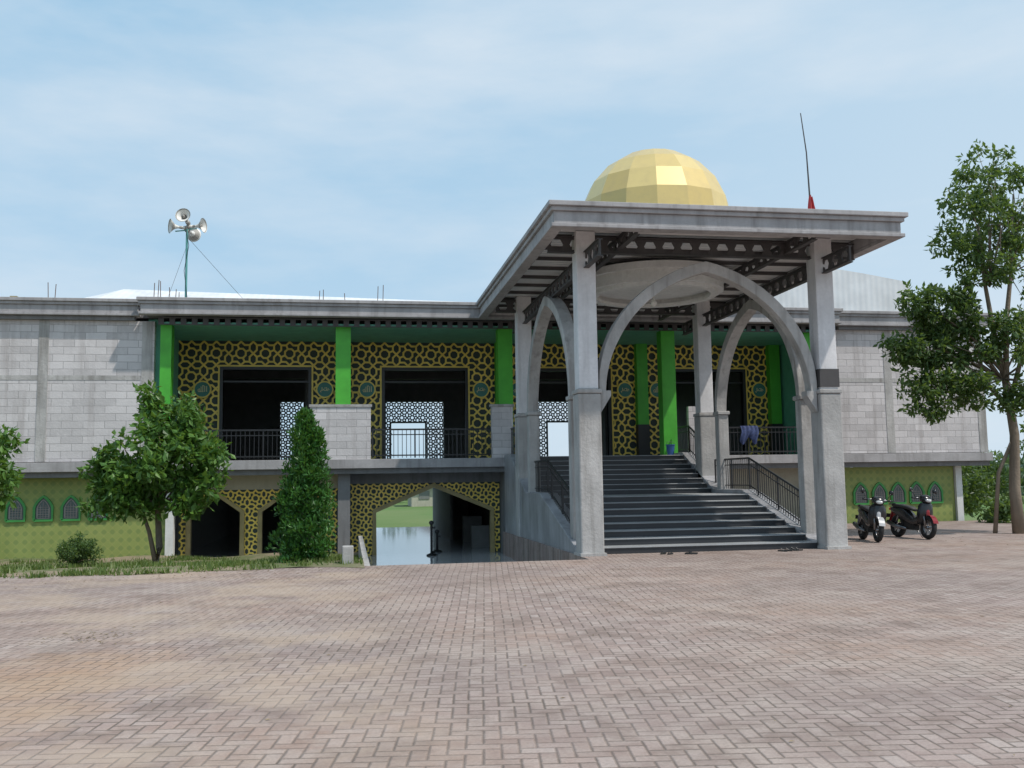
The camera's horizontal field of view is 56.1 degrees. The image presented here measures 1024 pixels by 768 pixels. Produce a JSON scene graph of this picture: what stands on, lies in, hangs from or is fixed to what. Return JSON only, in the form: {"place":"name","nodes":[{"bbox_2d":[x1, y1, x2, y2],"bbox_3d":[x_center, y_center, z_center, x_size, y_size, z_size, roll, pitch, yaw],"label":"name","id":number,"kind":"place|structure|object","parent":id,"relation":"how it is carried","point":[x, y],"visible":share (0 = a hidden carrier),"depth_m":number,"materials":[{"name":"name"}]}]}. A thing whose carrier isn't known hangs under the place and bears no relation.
{"place":"outdoors","nodes":[
{"label":"outdoors","id":0,"kind":"place"},
{"bbox_2d":[0,552,364,576],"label":"grass bank","id":1,"kind":"structure","parent":0,"point":[246,557],"depth_m":18.79,"materials":[{"name":"plant"}]},
{"bbox_2d":[0,424,29,512],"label":"garden tree","id":2,"kind":"object","parent":1,"relation":"on","point":[9,476],"visible":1,"depth_m":19.80,"materials":[{"name":"green plant"}]},
{"bbox_2d":[55,530,104,564],"bbox_3d":[-9.341,3.609,20.712,1.020,0.914,0.988,0,-6,-10],"label":"round bush","id":3,"kind":"object","parent":1,"relation":"on","point":[78,550],"visible":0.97,"depth_m":20.64,"materials":[{"name":"green plant"}]},
{"bbox_2d":[75,380,235,562],"bbox_3d":[-8.331,2.144,22.723,3.486,4.617,2.914,-3,-6,19],"label":"garden tree","id":4,"kind":"object","parent":1,"relation":"on","point":[122,483],"visible":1,"depth_m":22.37,"materials":[{"name":"green plant"}]},
{"bbox_2d":[0,552,362,578],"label":"grass tufts","id":5,"kind":"object","parent":1,"relation":"on","point":[211,565],"visible":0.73,"depth_m":18.82,"materials":[{"name":"green plant"}]},
{"bbox_2d":[266,406,338,567],"bbox_3d":[-4.376,2.155,20.067,1.518,3.421,1.370,0,-6,-10],"label":"cypress tree","id":6,"kind":"object","parent":1,"relation":"on","point":[304,488],"visible":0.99,"depth_m":19.80,"materials":[{"name":"green plant"}]},
{"bbox_2d":[342,545,353,563],"bbox_3d":[-3.224,3.411,18.855,0.220,0.460,0.250,0,-6,-10],"label":"concrete post","id":7,"kind":"object","parent":1,"relation":"on","point":[347,553],"visible":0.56,"depth_m":18.74,"materials":[{"name":"white concrete"}]},
{"bbox_2d":[191,527,516,568],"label":"floor","id":8,"kind":"structure","parent":0,"point":[403,545],"depth_m":33.12,"materials":[{"name":"tile"}]},
{"bbox_2d":[81,477,500,555],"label":"hall walls","id":9,"kind":"structure","parent":8,"relation":"on","point":[223,519],"depth_m":41.32,"materials":[{"name":"grey paint"}]},
{"bbox_2d":[211,468,799,518],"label":"cream lintels","id":10,"kind":"object","parent":9,"relation":"attached to","point":[260,482],"visible":0.21,"depth_m":32.61,"materials":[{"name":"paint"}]},
{"bbox_2d":[178,482,500,555],"bbox_3d":[-5.314,4.342,30.318,9.988,2.348,0.120,0,-6,-10],"label":"lattice backing","id":11,"kind":"object","parent":8,"relation":"on","point":[358,522],"visible":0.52,"depth_m":30.36,"materials":[{"name":"metal"}]},
{"bbox_2d":[178,482,499,554],"bbox_3d":[-5.308,4.284,30.246,9.954,2.287,0.006,0,-6,-10],"label":"lattice","id":12,"kind":"object","parent":11,"relation":"attached to","point":[334,514],"visible":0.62,"depth_m":30.35,"materials":[{"name":"gold metal"}]},
{"bbox_2d":[185,483,494,555],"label":"opening frames","id":13,"kind":"structure","parent":8,"relation":"on","point":[273,501],"depth_m":30.24,"materials":[{"name":"brown metal"}]},
{"bbox_2d":[338,472,504,553],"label":"columns","id":14,"kind":"structure","parent":8,"relation":"on","point":[344,509],"depth_m":29.46,"materials":[{"name":"concrete"}]},
{"bbox_2d":[427,521,436,555],"bbox_3d":[-2.505,4.793,29.873,0.312,1.080,0.320,0,-6,-10],"label":"barrier post","id":15,"kind":"object","parent":8,"relation":"on","point":[431,523],"visible":1,"depth_m":29.84,"materials":[{"name":"black metal"}]},
{"bbox_2d":[433,529,441,552],"bbox_3d":[-2.440,5.109,31.279,0.312,0.730,0.320,0,-6,-10],"label":"barrier post","id":16,"kind":"object","parent":8,"relation":"on","point":[437,536],"visible":0.96,"depth_m":31.24,"materials":[{"name":"black metal"}]},
{"bbox_2d":[462,516,488,547],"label":"shoe cabinets","id":17,"kind":"object","parent":8,"relation":"on","point":[475,532],"visible":1,"depth_m":33.20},
{"bbox_2d":[0,466,955,558],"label":"lime walls","id":18,"kind":"structure","parent":8,"relation":"on","point":[28,538],"depth_m":28.40,"materials":[{"name":"green paint"}]},
{"bbox_2d":[4,481,942,522],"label":"niche frames","id":19,"kind":"structure","parent":18,"relation":"attached to","point":[79,519],"depth_m":28.35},
{"bbox_2d":[7,484,941,519],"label":"niche panels","id":20,"kind":"object","parent":18,"relation":"attached to","point":[71,502],"visible":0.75,"depth_m":28.30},
{"bbox_2d":[8,485,940,519],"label":"niche grilles","id":21,"kind":"object","parent":20,"relation":"attached to","point":[73,511],"visible":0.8,"depth_m":28.38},
{"bbox_2d":[8,452,992,472],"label":"floor slab","id":22,"kind":"structure","parent":18,"relation":"on","point":[378,463],"depth_m":29.70,"materials":[{"name":"grey concrete"}]},
{"bbox_2d":[18,370,742,462],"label":"prayer hall walls","id":23,"kind":"structure","parent":22,"relation":"on","point":[251,405],"depth_m":44.76,"materials":[{"name":"black"}]},
{"bbox_2d":[279,401,567,459],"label":"window lattice","id":24,"kind":"object","parent":23,"relation":"attached to","point":[547,421],"depth_m":45.97,"materials":[{"name":"paint"}]},
{"bbox_2d":[136,307,808,329],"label":"roof slab","id":25,"kind":"structure","parent":23,"relation":"on","point":[146,317],"depth_m":30.19,"materials":[{"name":"grey concrete"}]},
{"bbox_2d":[168,208,237,296],"bbox_3d":[-9.752,-3.748,30.792,1.095,3.272,3.033,-6,-8,40],"label":"loudspeaker pole","id":26,"kind":"object","parent":25,"relation":"on","point":[193,233],"visible":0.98,"depth_m":30.26,"materials":[{"name":"metal"}]},
{"bbox_2d":[48,281,383,299],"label":"rebar stubs","id":27,"kind":"object","parent":25,"relation":"on","point":[179,292],"visible":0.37,"depth_m":29.65,"materials":[{"name":"metal"}]},
{"bbox_2d":[86,289,453,301],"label":"metal roof","id":28,"kind":"structure","parent":25,"relation":"on","point":[126,294],"depth_m":37.03,"materials":[{"name":"silver metal"}]},
{"bbox_2d":[158,317,808,332],"bbox_3d":[-0.044,-1.864,30.404,21.300,0.240,0.040,0,-6,-10],"label":"eave truss","id":29,"kind":"object","parent":25,"relation":"attached to","point":[388,323],"visible":0.75,"depth_m":29.84,"materials":[{"name":"metal"}]},
{"bbox_2d":[136,296,842,324],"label":"eave fascia","id":30,"kind":"structure","parent":25,"relation":"attached to","point":[235,307],"depth_m":29.24,"materials":[{"name":"concrete"}]},
{"bbox_2d":[774,269,910,310],"bbox_3d":[9.783,-2.813,43.910,12.000,3.250,10.300,0,-6,-10],"label":"metal roof vault","id":31,"kind":"object","parent":25,"relation":"on","point":[854,291],"visible":0.1,"depth_m":39.52,"materials":[{"name":"silver metal"}]},
{"bbox_2d":[350,472,499,483],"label":"lintel","id":32,"kind":"structure","parent":22,"relation":"attached to","point":[424,477],"depth_m":30.72,"materials":[{"name":"concrete"}]},
{"bbox_2d":[177,341,768,459],"bbox_3d":[-0.621,0.517,33.767,21.300,4.290,0.150,0,-6,-10],"label":"lattice backing","id":33,"kind":"object","parent":22,"relation":"on","point":[384,354],"visible":0.32,"depth_m":33.47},
{"bbox_2d":[149,319,796,454],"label":"gallery side walls","id":34,"kind":"structure","parent":22,"relation":"on","point":[788,391],"depth_m":34.53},
{"bbox_2d":[178,340,769,458],"bbox_3d":[-0.628,0.578,33.625,21.272,4.072,0.006,0,-6,-10],"label":"lattice","id":35,"kind":"object","parent":34,"relation":"attached to","point":[409,364],"visible":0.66,"depth_m":33.41,"materials":[{"name":"gold metal"}]},
{"bbox_2d":[195,382,765,396],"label":"medallions","id":36,"kind":"object","parent":35,"relation":"attached to","point":[481,386],"visible":0.85,"depth_m":33.47,"materials":[{"name":"teal paint"}]},
{"bbox_2d":[193,381,766,397],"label":"medallion rings","id":37,"kind":"object","parent":36,"relation":"attached to","point":[652,395],"visible":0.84,"depth_m":33.44,"materials":[{"name":"gold metal"}]},
{"bbox_2d":[198,385,762,392],"bbox_3d":[-0.609,0.177,33.565,19.958,0.243,0.020,0,-6,-10],"label":"medallion calligraphy","id":38,"kind":"object","parent":36,"relation":"attached to","point":[656,390],"visible":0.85,"depth_m":32.83,"materials":[{"name":"gold metal"}]},
{"bbox_2d":[219,367,748,458],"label":"opening frames","id":39,"kind":"structure","parent":22,"relation":"on","point":[742,383],"depth_m":33.30,"materials":[{"name":"black metal"}]},
{"bbox_2d":[217,365,749,460],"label":"opening gold trim","id":40,"kind":"structure","parent":39,"relation":"attached to","point":[219,366],"depth_m":33.11,"materials":[{"name":"gold metal"}]},
{"bbox_2d":[159,325,809,454],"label":"green columns","id":41,"kind":"structure","parent":22,"relation":"on","point":[503,367],"depth_m":31.21,"materials":[{"name":"paint"}]},
{"bbox_2d":[0,320,979,462],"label":"wing walls","id":42,"kind":"structure","parent":22,"relation":"on","point":[83,417],"depth_m":28.47,"materials":[{"name":"grey concrete"}]},
{"bbox_2d":[0,315,985,330],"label":"wall head shadow gap","id":43,"kind":"structure","parent":42,"relation":"on","point":[46,317],"depth_m":28.47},
{"bbox_2d":[0,320,987,461],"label":"wall stiffeners","id":44,"kind":"structure","parent":22,"relation":"on","point":[42,377],"depth_m":28.59,"materials":[{"name":"grey concrete"}]},
{"bbox_2d":[0,297,140,316],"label":"eave fascia","id":45,"kind":"structure","parent":44,"relation":"on","point":[50,306],"depth_m":28.25,"materials":[{"name":"concrete"}]},
{"bbox_2d":[835,310,987,327],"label":"eave fascia","id":46,"kind":"structure","parent":44,"relation":"on","point":[873,318],"depth_m":32.55,"materials":[{"name":"concrete"}]},
{"bbox_2d":[204,426,796,459],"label":"balcony railings","id":47,"kind":"object","parent":22,"relation":"on","point":[469,434],"visible":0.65,"depth_m":29.74,"materials":[{"name":"black metal"}]},
{"bbox_2d":[740,426,758,443],"bbox_3d":[7.783,1.674,31.455,0.657,0.620,0.090,0,-6,-10],"label":"draped cloth","id":48,"kind":"object","parent":47,"relation":"hanging from","point":[752,432],"visible":1,"depth_m":31.45,"materials":[{"name":"blue fabric"}]},
{"bbox_2d":[310,406,695,459],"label":"balcony block parapets","id":49,"kind":"object","parent":22,"relation":"on","point":[347,432],"visible":0.57,"depth_m":29.39,"materials":[{"name":"grey concrete"}]},
{"bbox_2d":[309,404,513,407],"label":"parapet caps","id":50,"kind":"object","parent":49,"relation":"on","point":[370,405],"visible":1,"depth_m":29.41,"materials":[{"name":"concrete"}]},
{"bbox_2d":[18,461,989,477],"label":"floor edge beam","id":51,"kind":"structure","parent":22,"relation":"attached to","point":[476,469],"depth_m":29.81,"materials":[{"name":"grey concrete"}]},
{"bbox_2d":[666,442,674,454],"bbox_3d":[5.004,2.039,30.312,0.292,0.425,0.300,0,-6,-10],"label":"blue bin","id":52,"kind":"object","parent":22,"relation":"on","point":[670,448],"visible":0.88,"depth_m":30.20,"materials":[{"name":"plastic"}]},
{"bbox_2d":[636,424,783,454],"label":"column dados","id":53,"kind":"structure","parent":22,"relation":"on","point":[642,439],"depth_m":34.18,"materials":[{"name":"tile"}]},
{"bbox_2d":[408,488,432,506],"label":"walls","id":54,"kind":"structure","parent":0,"point":[415,501],"depth_m":91.21,"materials":[{"name":"beige paint"}]},
{"bbox_2d":[419,491,429,498],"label":"openings","id":55,"kind":"object","parent":54,"relation":"attached to","point":[424,495],"visible":0.26,"depth_m":91.26,"materials":[{"name":"grey"}]},
{"bbox_2d":[164,322,808,345],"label":"gallery ceiling","id":56,"kind":"structure","parent":0,"point":[312,334],"depth_m":31.70,"materials":[{"name":"paint"}]},
{"bbox_2d":[0,520,1023,767],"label":"paved plaza","id":57,"kind":"structure","parent":0,"point":[828,658],"depth_m":8.47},
{"bbox_2d":[504,452,816,552],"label":"stair side walls","id":58,"kind":"structure","parent":57,"relation":"on","point":[543,520],"depth_m":24.99,"materials":[{"name":"grey concrete"}]},
{"bbox_2d":[525,395,815,539],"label":"portico pilasters","id":59,"kind":"object","parent":57,"relation":"on","point":[805,471],"visible":0.61,"depth_m":22.30,"materials":[{"name":"grey concrete"}]},
{"bbox_2d":[527,261,816,411],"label":"portico arches","id":60,"kind":"structure","parent":59,"relation":"on","point":[771,308],"depth_m":21.56,"materials":[{"name":"grey concrete"}]},
{"bbox_2d":[515,393,847,553],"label":"portico column bases","id":61,"kind":"object","parent":57,"relation":"on","point":[829,477],"visible":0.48,"depth_m":20.99,"materials":[{"name":"grey concrete"}]},
{"bbox_2d":[498,234,848,309],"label":"roof purlins","id":62,"kind":"object","parent":61,"relation":"attached to","point":[634,260],"visible":0.17,"depth_m":24.10,"materials":[{"name":"metal"}]},
{"bbox_2d":[496,235,854,315],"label":"cross beams","id":63,"kind":"structure","parent":61,"relation":"attached to","point":[677,251],"depth_m":21.39,"materials":[{"name":"metal"}]},
{"bbox_2d":[499,230,854,310],"bbox_3d":[3.613,-2.910,25.228,7.110,0.045,10.685,0,-6,-10],"label":"portico soffit sheet","id":64,"kind":"object","parent":63,"relation":"attached to","point":[684,246],"visible":0.14,"depth_m":23.42,"materials":[{"name":"grey metal"}]},
{"bbox_2d":[515,231,837,413],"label":"portico column shafts","id":65,"kind":"object","parent":61,"relation":"on","point":[821,319],"visible":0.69,"depth_m":21.48,"materials":[{"name":"grey concrete"}]},
{"bbox_2d":[514,389,841,417],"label":"portico column collars","id":66,"kind":"object","parent":61,"relation":"on","point":[819,391],"visible":0.64,"depth_m":21.20,"materials":[{"name":"grey concrete"}]},
{"bbox_2d":[512,232,852,334],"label":"long beams","id":67,"kind":"structure","parent":61,"relation":"attached to","point":[530,311],"depth_m":22.91,"materials":[{"name":"metal"}]},
{"bbox_2d":[596,260,723,307],"bbox_3d":[3.653,-2.515,24.840,3.800,0.540,3.800,0,-6,-10],"label":"dome ring","id":68,"kind":"object","parent":67,"relation":"attached to","point":[613,277],"visible":0.59,"depth_m":23.46,"materials":[{"name":"grey concrete"}]},
{"bbox_2d":[650,297,656,306],"bbox_3d":[3.657,-2.216,24.810,0.171,0.440,0.180,0,-6,-10],"label":"ceiling lamp","id":69,"kind":"object","parent":68,"relation":"hanging from","point":[653,302],"visible":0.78,"depth_m":24.75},
{"bbox_2d":[600,390,817,412],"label":"arch corbels","id":70,"kind":"object","parent":61,"relation":"attached to","point":[809,398],"visible":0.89,"depth_m":21.25,"materials":[{"name":"concrete"}]},
{"bbox_2d":[815,369,839,386],"bbox_3d":[6.996,-0.114,21.492,0.460,0.400,0.470,0,-6,-10],"label":"column clamp","id":71,"kind":"object","parent":61,"relation":"attached to","point":[827,377],"depth_m":21.26,"materials":[{"name":"metal"}]},
{"bbox_2d":[574,545,851,556],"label":"column plinths","id":72,"kind":"structure","parent":57,"relation":"on","point":[605,554],"depth_m":20.41,"materials":[{"name":"concrete"}]},
{"bbox_2d":[789,547,802,550],"bbox_3d":[6.111,3.550,20.681,0.260,0.069,0.264,2,-6,-23],"label":"pair of sandals","id":73,"kind":"object","parent":57,"relation":"on","point":[796,549],"visible":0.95,"depth_m":20.60,"materials":[{"name":"plastic"}]},
{"bbox_2d":[852,488,893,541],"bbox_3d":[8.796,3.212,23.523,0.781,1.262,1.916,5,-5,5],"label":"parked motorcycle","id":74,"kind":"object","parent":57,"relation":"on","point":[872,518],"visible":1,"depth_m":23.00,"materials":[{"name":"metal"}]},
{"bbox_2d":[886,487,938,538],"bbox_3d":[10.129,3.267,24.273,0.782,1.262,1.916,6,-7,-11],"label":"parked motorcycle","id":75,"kind":"object","parent":57,"relation":"on","point":[906,516],"visible":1,"depth_m":24.04,"materials":[{"name":"metal"}]},
{"bbox_2d":[873,139,1023,533],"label":"shade tree","id":76,"kind":"object","parent":57,"relation":"on","point":[938,328],"visible":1,"depth_m":25.44,"materials":[{"name":"green plant"}]},
{"bbox_2d":[0,0,1023,466],"label":"sky","id":77,"kind":"structure","parent":0,"point":[354,148],"materials":[{"name":"blue"}]},
{"bbox_2d":[600,286,706,299],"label":"dome ceiling","id":78,"kind":"structure","parent":0,"point":[671,292],"depth_m":25.31,"materials":[{"name":"grey paint"}]},
{"bbox_2d":[540,456,816,553],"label":"stair risers","id":79,"kind":"object","parent":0,"point":[652,480],"visible":0.47,"depth_m":23.39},
{"bbox_2d":[540,455,816,548],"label":"stair treads","id":80,"kind":"object","parent":79,"relation":"on","point":[691,536],"visible":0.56,"depth_m":22.81,"materials":[{"name":"grey stone"}]},
{"bbox_2d":[510,425,800,525],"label":"stair handrails","id":81,"kind":"object","parent":80,"relation":"on","point":[544,469],"visible":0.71,"depth_m":24.82,"materials":[{"name":"black metal"}]},
{"bbox_2d":[476,200,907,319],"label":"portico fascia","id":82,"kind":"structure","parent":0,"point":[869,231],"depth_m":19.88,"materials":[{"name":"grey concrete"}]},
{"bbox_2d":[585,148,728,205],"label":"golden dome","id":83,"kind":"structure","parent":82,"relation":"on","point":[663,176],"depth_m":23.30,"materials":[{"name":"gold metal"}]},
{"bbox_2d":[800,113,814,208],"bbox_3d":[6.815,-4.798,22.022,0.281,2.931,0.087,0,-6,-10],"label":"flag pole","id":84,"kind":"object","parent":82,"relation":"on","point":[811,205],"visible":0.48,"depth_m":22.01,"materials":[{"name":"metal"}]},
{"bbox_2d":[376,492,1023,527],"bbox_3d":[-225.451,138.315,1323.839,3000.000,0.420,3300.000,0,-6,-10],"label":"ground","id":85,"kind":"structure","parent":0,"point":[402,514],"depth_m":65.08,"materials":[{"name":"green plant"}]},
{"bbox_2d":[358,536,369,565],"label":"kerb wall","id":86,"kind":"structure","parent":85,"relation":"on","point":[362,551],"depth_m":23.56,"materials":[{"name":"concrete"}]},
{"bbox_2d":[165,466,964,555],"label":"piers","id":87,"kind":"structure","parent":85,"relation":"on","point":[170,524],"depth_m":32.95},
{"bbox_2d":[382,450,1023,500],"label":"distant trees","id":88,"kind":"object","parent":85,"relation":"on","point":[1006,466],"depth_m":94.98,"materials":[{"name":"green plant"}]},
{"bbox_2d":[915,421,1023,522],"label":"roadside shrubs","id":89,"kind":"object","parent":85,"relation":"on","point":[978,479],"visible":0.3,"depth_m":35.35,"materials":[{"name":"green plant"}]}
]}

